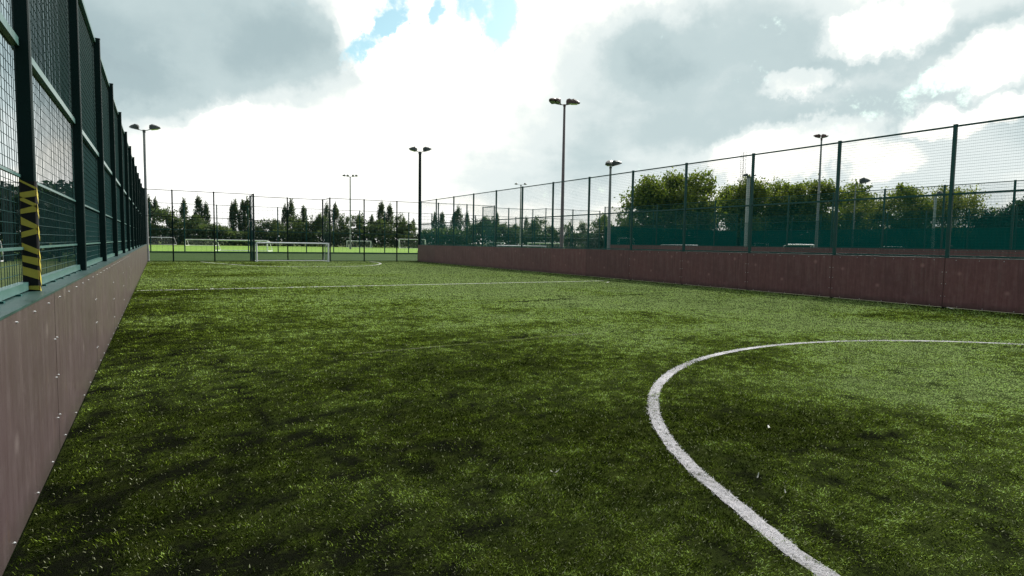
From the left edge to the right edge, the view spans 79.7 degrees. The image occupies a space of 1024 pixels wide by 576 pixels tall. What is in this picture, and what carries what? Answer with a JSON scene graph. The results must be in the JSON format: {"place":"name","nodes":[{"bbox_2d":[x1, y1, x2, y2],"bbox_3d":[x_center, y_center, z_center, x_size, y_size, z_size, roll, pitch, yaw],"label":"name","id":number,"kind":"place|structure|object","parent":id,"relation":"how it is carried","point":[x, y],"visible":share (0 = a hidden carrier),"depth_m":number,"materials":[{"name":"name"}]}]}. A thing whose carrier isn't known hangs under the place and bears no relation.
{"place":"outdoors","nodes":[
{"label":"outdoors","id":0,"kind":"place"},
{"bbox_2d":[149,245,417,252],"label":"sports field","id":1,"kind":"structure","parent":0,"point":[299,249],"depth_m":110.58,"materials":[{"name":"green plant"}]},
{"bbox_2d":[185,239,215,245],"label":"football goal","id":2,"kind":"object","parent":1,"relation":"on","point":[200,244],"visible":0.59,"depth_m":150.05,"materials":[{"name":"white paint"}]},
{"bbox_2d":[215,239,272,250],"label":"football goal","id":3,"kind":"object","parent":1,"relation":"on","point":[241,240],"visible":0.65,"depth_m":86.02,"materials":[{"name":"white paint"}]},
{"bbox_2d":[342,174,357,248],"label":"floodlight mast","id":4,"kind":"object","parent":1,"relation":"on","point":[344,175],"visible":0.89,"depth_m":125.25,"materials":[{"name":"metal"}]},
{"bbox_2d":[346,240,371,247],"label":"football goal","id":5,"kind":"object","parent":1,"relation":"on","point":[370,242],"visible":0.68,"depth_m":168.41,"materials":[{"name":"white paint"}]},
{"bbox_2d":[392,213,412,241],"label":"round tree","id":6,"kind":"object","parent":1,"relation":"on","point":[400,219],"visible":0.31,"depth_m":174.48,"materials":[{"name":"green plant"}]},
{"bbox_2d":[395,220,417,246],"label":"round tree","id":7,"kind":"object","parent":1,"relation":"on","point":[411,226],"visible":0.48,"depth_m":175.33,"materials":[{"name":"green plant"}]},
{"bbox_2d":[439,226,471,245],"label":"round tree","id":8,"kind":"object","parent":1,"relation":"on","point":[462,236],"visible":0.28,"depth_m":172.17,"materials":[{"name":"green plant"}]},
{"bbox_2d":[454,206,463,231],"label":"poplar tree","id":9,"kind":"object","parent":1,"relation":"on","point":[457,214],"visible":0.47,"depth_m":183.99,"materials":[{"name":"green plant"}]},
{"bbox_2d":[463,213,470,228],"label":"poplar tree","id":10,"kind":"object","parent":1,"relation":"on","point":[468,219],"visible":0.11,"depth_m":184.28,"materials":[{"name":"green plant"}]},
{"bbox_2d":[465,222,479,243],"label":"round tree","id":11,"kind":"object","parent":1,"relation":"on","point":[470,225],"visible":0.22,"depth_m":175.24,"materials":[{"name":"green plant"}]},
{"bbox_2d":[471,215,493,238],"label":"round tree","id":12,"kind":"object","parent":1,"relation":"on","point":[484,217],"visible":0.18,"depth_m":174.72,"materials":[{"name":"green plant"}]},
{"bbox_2d":[498,222,514,242],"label":"round tree","id":13,"kind":"object","parent":1,"relation":"on","point":[504,225],"visible":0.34,"depth_m":174.19,"materials":[{"name":"green plant"}]},
{"bbox_2d":[515,183,526,244],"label":"floodlight mast","id":14,"kind":"object","parent":1,"relation":"on","point":[520,209],"visible":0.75,"depth_m":109.41,"materials":[{"name":"metal"}]},
{"bbox_2d":[517,215,548,247],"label":"round tree","id":15,"kind":"object","parent":1,"relation":"on","point":[542,221],"visible":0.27,"depth_m":174.68,"materials":[{"name":"green plant"}]},
{"bbox_2d":[540,226,559,240],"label":"round tree","id":16,"kind":"object","parent":1,"relation":"on","point":[555,231],"visible":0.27,"depth_m":175.18,"materials":[{"name":"green plant"}]},
{"bbox_2d":[559,221,583,246],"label":"round tree","id":17,"kind":"object","parent":1,"relation":"on","point":[568,229],"visible":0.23,"depth_m":175.07,"materials":[{"name":"green plant"}]},
{"bbox_2d":[576,220,590,247],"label":"round tree","id":18,"kind":"object","parent":1,"relation":"on","point":[581,227],"visible":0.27,"depth_m":175.04,"materials":[{"name":"green plant"}]},
{"bbox_2d":[589,214,613,238],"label":"round tree","id":19,"kind":"object","parent":1,"relation":"on","point":[602,222],"visible":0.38,"depth_m":137.90,"materials":[{"name":"green plant"}]},
{"bbox_2d":[612,174,682,239],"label":"broadleaf tree","id":20,"kind":"object","parent":1,"relation":"on","point":[660,187],"visible":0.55,"depth_m":103.34,"materials":[{"name":"green plant"}]},
{"bbox_2d":[657,166,693,243],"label":"broadleaf tree","id":21,"kind":"object","parent":1,"relation":"on","point":[667,180],"visible":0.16,"depth_m":105.59,"materials":[{"name":"green plant"}]},
{"bbox_2d":[0,0,1023,243],"label":"sky","id":22,"kind":"structure","parent":0,"point":[284,99],"materials":[{"name":"white"}]},
{"bbox_2d":[2,239,1023,575],"bbox_3d":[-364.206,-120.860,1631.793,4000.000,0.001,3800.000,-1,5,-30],"label":"ground","id":23,"kind":"structure","parent":0,"point":[294,245],"depth_m":10.74,"materials":[{"name":"green plant"}]},
{"bbox_2d":[0,184,64,236],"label":"evergreen tree","id":24,"kind":"object","parent":23,"relation":"on","point":[17,214],"visible":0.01,"depth_m":117.81,"materials":[{"name":"green plant"}]},
{"bbox_2d":[0,261,73,287],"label":"pitch","id":25,"kind":"object","parent":23,"relation":"on","point":[49,264],"depth_m":28.98,"materials":[{"name":"green plant"}]},
{"bbox_2d":[0,181,74,261],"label":"fence","id":26,"kind":"object","parent":25,"relation":"on","point":[9,237],"visible":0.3,"depth_m":38.11,"materials":[{"name":"green metal"}]},
{"bbox_2d":[0,180,74,257],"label":"hedge","id":27,"kind":"object","parent":23,"relation":"on","point":[48,183],"visible":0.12,"depth_m":44.55,"materials":[{"name":"green plant"}]},
{"bbox_2d":[0,244,147,575],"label":"board wall","id":28,"kind":"structure","parent":23,"relation":"on","point":[56,335],"depth_m":3.97,"materials":[{"name":"brown wood"}]},
{"bbox_2d":[0,0,144,300],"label":"fence","id":29,"kind":"object","parent":28,"relation":"on","point":[106,196],"visible":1,"depth_m":6.52,"materials":[{"name":"green metal"}]},
{"bbox_2d":[129,124,160,260],"bbox_3d":[-24.678,-6.386,41.372,2.070,9.176,0.543,1,4,-1],"label":"floodlight mast","id":30,"kind":"object","parent":23,"relation":"on","point":[151,126],"visible":0.86,"depth_m":41.15,"materials":[{"name":"metal"}]},
{"bbox_2d":[147,194,153,225],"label":"poplar tree","id":31,"kind":"object","parent":23,"relation":"on","point":[149,200],"visible":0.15,"depth_m":184.05,"materials":[{"name":"green plant"}]},
{"bbox_2d":[148,214,158,236],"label":"round tree","id":32,"kind":"object","parent":23,"relation":"on","point":[153,230],"visible":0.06,"depth_m":172.57,"materials":[{"name":"green plant"}]},
{"bbox_2d":[151,196,160,236],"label":"poplar tree","id":33,"kind":"object","parent":23,"relation":"on","point":[155,205],"visible":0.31,"depth_m":183.97,"materials":[{"name":"green plant"}]},
{"bbox_2d":[149,237,176,244],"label":"football goal","id":34,"kind":"object","parent":23,"relation":"on","point":[166,241],"visible":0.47,"depth_m":165.81,"materials":[{"name":"white paint"}]},
{"bbox_2d":[150,205,185,228],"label":"round tree","id":35,"kind":"object","parent":23,"relation":"on","point":[163,212],"visible":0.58,"depth_m":173.44,"materials":[{"name":"green plant"}]},
{"bbox_2d":[179,197,189,243],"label":"poplar tree","id":36,"kind":"object","parent":23,"relation":"on","point":[181,207],"visible":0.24,"depth_m":183.96,"materials":[{"name":"green plant"}]},
{"bbox_2d":[179,214,207,233],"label":"round tree","id":37,"kind":"object","parent":23,"relation":"on","point":[191,221],"visible":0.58,"depth_m":174.75,"materials":[{"name":"green plant"}]},
{"bbox_2d":[193,196,202,244],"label":"poplar tree","id":38,"kind":"object","parent":23,"relation":"on","point":[196,207],"visible":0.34,"depth_m":183.93,"materials":[{"name":"green plant"}]},
{"bbox_2d":[202,201,210,243],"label":"poplar tree","id":39,"kind":"object","parent":23,"relation":"on","point":[206,211],"visible":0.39,"depth_m":184.08,"materials":[{"name":"green plant"}]},
{"bbox_2d":[1,252,416,260],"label":"grass verge","id":40,"kind":"object","parent":23,"relation":"on","point":[246,256],"depth_m":56.94,"materials":[{"name":"green plant"}]},
{"bbox_2d":[15,202,603,253],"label":"fence","id":41,"kind":"object","parent":40,"relation":"on","point":[217,230],"visible":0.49,"depth_m":76.11,"materials":[{"name":"metal"}]},
{"bbox_2d":[666,166,726,240],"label":"broadleaf tree","id":42,"kind":"object","parent":40,"relation":"on","point":[694,193],"visible":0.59,"depth_m":101.47,"materials":[{"name":"green plant"}]},
{"bbox_2d":[713,180,766,241],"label":"broadleaf tree","id":43,"kind":"object","parent":40,"relation":"on","point":[726,191],"visible":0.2,"depth_m":109.79,"materials":[{"name":"green plant"}]},
{"bbox_2d":[723,174,778,242],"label":"broadleaf tree","id":44,"kind":"object","parent":40,"relation":"on","point":[755,195],"visible":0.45,"depth_m":104.75,"materials":[{"name":"green plant"}]},
{"bbox_2d":[761,176,793,235],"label":"broadleaf tree","id":45,"kind":"object","parent":40,"relation":"on","point":[777,187],"visible":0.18,"depth_m":108.09,"materials":[{"name":"green plant"}]},
{"bbox_2d":[766,182,815,242],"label":"broadleaf tree","id":46,"kind":"object","parent":40,"relation":"on","point":[795,189],"visible":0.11,"depth_m":105.81,"materials":[{"name":"green plant"}]},
{"bbox_2d":[777,173,879,245],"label":"broadleaf tree","id":47,"kind":"object","parent":40,"relation":"on","point":[814,191],"visible":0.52,"depth_m":102.25,"materials":[{"name":"green plant"}]},
{"bbox_2d":[831,184,879,229],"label":"broadleaf tree","id":48,"kind":"object","parent":40,"relation":"on","point":[857,215],"visible":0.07,"depth_m":106.63,"materials":[{"name":"green plant"}]},
{"bbox_2d":[841,186,935,246],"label":"broadleaf tree","id":49,"kind":"object","parent":40,"relation":"on","point":[874,207],"visible":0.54,"depth_m":98.38,"materials":[{"name":"green plant"}]},
{"bbox_2d":[864,182,940,244],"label":"broadleaf tree","id":50,"kind":"object","parent":40,"relation":"on","point":[907,193],"visible":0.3,"depth_m":97.27,"materials":[{"name":"green plant"}]},
{"bbox_2d":[892,186,973,226],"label":"broadleaf tree","id":51,"kind":"object","parent":40,"relation":"on","point":[932,199],"visible":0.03,"depth_m":99.75,"materials":[{"name":"green plant"}]},
{"bbox_2d":[929,180,979,237],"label":"broadleaf tree","id":52,"kind":"object","parent":40,"relation":"on","point":[939,223],"visible":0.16,"depth_m":97.19,"materials":[{"name":"green plant"}]},
{"bbox_2d":[203,222,231,238],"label":"round tree","id":53,"kind":"object","parent":23,"relation":"on","point":[225,226],"visible":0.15,"depth_m":175.24,"materials":[{"name":"green plant"}]},
{"bbox_2d":[228,200,235,243],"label":"poplar tree","id":54,"kind":"object","parent":23,"relation":"on","point":[230,216],"visible":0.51,"depth_m":183.95,"materials":[{"name":"green plant"}]},
{"bbox_2d":[229,198,239,232],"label":"poplar tree","id":55,"kind":"object","parent":23,"relation":"on","point":[235,213],"visible":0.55,"depth_m":184.02,"materials":[{"name":"green plant"}]},
{"bbox_2d":[237,197,246,233],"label":"poplar tree","id":56,"kind":"object","parent":23,"relation":"on","point":[240,222],"visible":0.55,"depth_m":183.93,"materials":[{"name":"green plant"}]},
{"bbox_2d":[241,197,252,233],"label":"poplar tree","id":57,"kind":"object","parent":23,"relation":"on","point":[246,202],"visible":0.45,"depth_m":183.79,"materials":[{"name":"green plant"}]},
{"bbox_2d":[255,219,270,245],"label":"round tree","id":58,"kind":"object","parent":23,"relation":"on","point":[263,223],"visible":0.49,"depth_m":174.79,"materials":[{"name":"green plant"}]},
{"bbox_2d":[267,218,286,232],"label":"round tree","id":59,"kind":"object","parent":23,"relation":"on","point":[279,225],"visible":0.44,"depth_m":175.29,"materials":[{"name":"green plant"}]},
{"bbox_2d":[281,203,288,241],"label":"poplar tree","id":60,"kind":"object","parent":23,"relation":"on","point":[284,208],"visible":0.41,"depth_m":184.09,"materials":[{"name":"green plant"}]},
{"bbox_2d":[284,198,294,245],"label":"poplar tree","id":61,"kind":"object","parent":23,"relation":"on","point":[291,208],"visible":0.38,"depth_m":183.99,"materials":[{"name":"green plant"}]},
{"bbox_2d":[2,223,586,248],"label":"distant hedge","id":62,"kind":"object","parent":23,"relation":"on","point":[200,227],"visible":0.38,"depth_m":172.88,"materials":[{"name":"green plant"}]},
{"bbox_2d":[286,214,308,244],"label":"round tree","id":63,"kind":"object","parent":23,"relation":"on","point":[296,223],"visible":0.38,"depth_m":174.35,"materials":[{"name":"green plant"}]},
{"bbox_2d":[299,206,307,244],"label":"poplar tree","id":64,"kind":"object","parent":23,"relation":"on","point":[303,215],"visible":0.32,"depth_m":183.89,"materials":[{"name":"green plant"}]},
{"bbox_2d":[301,219,321,233],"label":"round tree","id":65,"kind":"object","parent":23,"relation":"on","point":[311,226],"visible":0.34,"depth_m":174.51,"materials":[{"name":"green plant"}]},
{"bbox_2d":[308,213,332,231],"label":"round tree","id":66,"kind":"object","parent":23,"relation":"on","point":[315,221],"visible":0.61,"depth_m":174.65,"materials":[{"name":"green plant"}]},
{"bbox_2d":[323,201,328,245],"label":"poplar tree","id":67,"kind":"object","parent":23,"relation":"on","point":[327,212],"visible":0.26,"depth_m":184.09,"materials":[{"name":"green plant"}]},
{"bbox_2d":[331,202,340,231],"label":"poplar tree","id":68,"kind":"object","parent":23,"relation":"on","point":[335,206],"visible":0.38,"depth_m":183.99,"materials":[{"name":"green plant"}]},
{"bbox_2d":[327,213,352,241],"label":"round tree","id":69,"kind":"object","parent":23,"relation":"on","point":[345,223],"visible":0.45,"depth_m":174.95,"materials":[{"name":"green plant"}]},
{"bbox_2d":[351,213,367,239],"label":"round tree","id":70,"kind":"object","parent":23,"relation":"on","point":[357,224],"visible":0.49,"depth_m":174.34,"materials":[{"name":"green plant"}]},
{"bbox_2d":[368,215,375,245],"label":"poplar tree","id":71,"kind":"object","parent":23,"relation":"on","point":[371,219],"visible":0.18,"depth_m":184.05,"materials":[{"name":"green plant"}]},
{"bbox_2d":[361,219,395,246],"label":"round tree","id":72,"kind":"object","parent":23,"relation":"on","point":[376,224],"visible":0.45,"depth_m":174.78,"materials":[{"name":"green plant"}]},
{"bbox_2d":[376,199,386,246],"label":"poplar tree","id":73,"kind":"object","parent":23,"relation":"on","point":[382,207],"visible":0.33,"depth_m":183.93,"materials":[{"name":"green plant"}]},
{"bbox_2d":[385,202,394,242],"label":"poplar tree","id":74,"kind":"object","parent":23,"relation":"on","point":[389,215],"visible":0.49,"depth_m":184.01,"materials":[{"name":"green plant"}]},
{"bbox_2d":[439,210,445,228],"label":"poplar tree","id":75,"kind":"object","parent":23,"relation":"on","point":[443,226],"visible":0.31,"depth_m":184.13,"materials":[{"name":"green plant"}]},
{"bbox_2d":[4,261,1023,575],"bbox_3d":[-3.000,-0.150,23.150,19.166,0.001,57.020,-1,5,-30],"label":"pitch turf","id":76,"kind":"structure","parent":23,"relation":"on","point":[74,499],"depth_m":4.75,"materials":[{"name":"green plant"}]},
{"bbox_2d":[143,188,419,261],"bbox_3d":[-16.565,-4.475,46.541,19.433,4.872,2.351,-1,5,-30],"label":"fence","id":77,"kind":"object","parent":76,"relation":"on","point":[252,243],"visible":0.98,"depth_m":46.68,"materials":[{"name":"metal"}]},
{"bbox_2d":[255,242,328,261],"bbox_3d":[-16.531,-2.708,46.010,5.179,1.425,1.581,-1,5,-30],"label":"football goal","id":78,"kind":"object","parent":76,"relation":"on","point":[256,260],"visible":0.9,"depth_m":45.61,"materials":[{"name":"white paint"}]},
{"bbox_2d":[137,281,571,290],"bbox_3d":[-3.555,-0.120,22.542,17.496,0.001,0.126,-1,5,-30],"label":"cross line","id":79,"kind":"object","parent":76,"relation":"on","point":[334,286],"visible":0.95,"depth_m":21.04,"materials":[{"name":"white paint"}]},
{"bbox_2d":[354,333,583,353],"bbox_3d":[-0.396,0.851,9.659,4.308,0.001,0.060,-2,5,-33],"label":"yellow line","id":80,"kind":"object","parent":76,"relation":"on","point":[461,344],"visible":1,"depth_m":9.17,"materials":[{"name":"paint"}]},
{"bbox_2d":[649,340,998,575],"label":"circle line","id":81,"kind":"object","parent":76,"relation":"on","point":[659,427],"visible":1,"depth_m":3.94,"materials":[{"name":"white paint"}]},
{"bbox_2d":[418,245,1023,313],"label":"board wall","id":82,"kind":"structure","parent":23,"relation":"on","point":[986,284],"depth_m":20.51,"materials":[{"name":"brown wood"}]},
{"bbox_2d":[420,116,1023,307],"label":"fence","id":83,"kind":"object","parent":82,"relation":"on","point":[950,209],"visible":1,"depth_m":21.18,"materials":[{"name":"green metal"}]},
{"bbox_2d":[431,262,1018,313],"bbox_3d":[22.074,-0.795,37.533,38.300,0.001,56.970,-1,5,-30],"label":"neighbour pitch","id":84,"kind":"object","parent":23,"relation":"on","point":[775,292],"visible":0.15,"depth_m":21.11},
{"bbox_2d":[409,146,430,260],"bbox_3d":[-7.626,-6.923,50.764,1.870,9.424,0.598,0,4,-14],"label":"floodlight mast","id":85,"kind":"object","parent":84,"relation":"on","point":[414,149],"visible":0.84,"depth_m":50.50,"materials":[{"name":"grey metal"}]},
{"bbox_2d":[421,202,600,248],"bbox_3d":[-0.057,-4.913,56.029,18.543,4.892,2.351,-1,5,-30],"label":"fence","id":86,"kind":"object","parent":84,"relation":"on","point":[485,228],"visible":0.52,"depth_m":56.14,"materials":[{"name":"green metal"}]},
{"bbox_2d":[497,245,545,247],"bbox_3d":[0.521,-3.159,55.754,5.199,1.450,1.574,-1,5,-30],"label":"football goal","id":87,"kind":"object","parent":84,"relation":"on","point":[523,245],"visible":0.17,"depth_m":55.24,"materials":[{"name":"white paint"}]},
{"bbox_2d":[549,98,579,246],"bbox_3d":[4.065,-8.579,49.567,2.603,13.255,0.803,0,4,-12],"label":"floodlight mast","id":88,"kind":"object","parent":84,"relation":"on","point":[557,101],"visible":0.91,"depth_m":49.39,"materials":[{"name":"grey metal"}]},
{"bbox_2d":[605,160,621,247],"bbox_3d":[8.999,-6.935,55.730,1.807,9.244,0.928,-1,5,-30],"label":"floodlight mast","id":89,"kind":"object","parent":84,"relation":"on","point":[610,163],"visible":0.73,"depth_m":55.55,"materials":[{"name":"metal"}]},
{"bbox_2d":[604,207,737,247],"bbox_3d":[17.246,-5.497,64.789,18.993,5.332,0.093,-1,5,-30],"label":"fence","id":90,"kind":"object","parent":84,"relation":"on","point":[679,231],"visible":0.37,"depth_m":64.63,"materials":[{"name":"metal"}]},
{"bbox_2d":[743,173,756,243],"bbox_3d":[24.139,-7.138,62.759,0.808,9.106,1.405,-14,15,-74],"label":"floodlight mast","id":91,"kind":"object","parent":84,"relation":"on","point":[747,197],"visible":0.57,"depth_m":62.57,"materials":[{"name":"grey metal"}]},
{"bbox_2d":[610,180,1023,249],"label":"fence","id":92,"kind":"object","parent":84,"relation":"on","point":[861,220],"visible":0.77,"depth_m":38.37,"materials":[{"name":"metal"}]},
{"bbox_2d":[610,245,1023,258],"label":"board wall","id":93,"kind":"structure","parent":84,"relation":"on","point":[899,251],"depth_m":38.09,"materials":[{"name":"brown wood"}]},
{"bbox_2d":[813,134,827,247],"bbox_3d":[20.339,-5.620,40.807,0.906,9.098,0.482,4,5,35],"label":"floodlight mast","id":94,"kind":"object","parent":84,"relation":"on","point":[822,136],"visible":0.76,"depth_m":40.61,"materials":[{"name":"metal"}]},
{"bbox_2d":[740,207,1023,249],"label":"fence","id":95,"kind":"object","parent":84,"relation":"on","point":[884,237],"visible":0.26,"depth_m":54.42,"materials":[{"name":"metal"}]},
{"bbox_2d":[740,152,746,184],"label":"lattice mast","id":96,"kind":"object","parent":23,"relation":"on","point":[743,161],"visible":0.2,"depth_m":415.86,"materials":[{"name":"grey metal"}]},
{"bbox_2d":[581,225,982,249],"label":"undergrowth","id":97,"kind":"object","parent":23,"relation":"on","point":[595,240],"visible":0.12,"depth_m":117.63,"materials":[{"name":"green plant"}]},
{"bbox_2d":[852,177,869,241],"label":"floodlight mast","id":98,"kind":"object","parent":23,"relation":"on","point":[862,180],"visible":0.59,"depth_m":69.41,"materials":[{"name":"metal"}]},
{"bbox_2d":[931,191,942,246],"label":"floodlight mast","id":99,"kind":"object","parent":23,"relation":"on","point":[934,210],"visible":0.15,"depth_m":79.51,"materials":[{"name":"grey metal"}]},
{"bbox_2d":[933,183,998,245],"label":"broadleaf tree","id":100,"kind":"object","parent":23,"relation":"on","point":[957,198],"visible":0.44,"depth_m":93.98,"materials":[{"name":"green plant"}]},
{"bbox_2d":[958,199,1023,248],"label":"evergreen tree","id":101,"kind":"object","parent":23,"relation":"on","point":[1017,204],"visible":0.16,"depth_m":89.13,"materials":[{"name":"green plant"}]},
{"bbox_2d":[970,205,1018,248],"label":"evergreen tree","id":102,"kind":"object","parent":23,"relation":"on","point":[999,214],"visible":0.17,"depth_m":90.52,"materials":[{"name":"green plant"}]}
]}

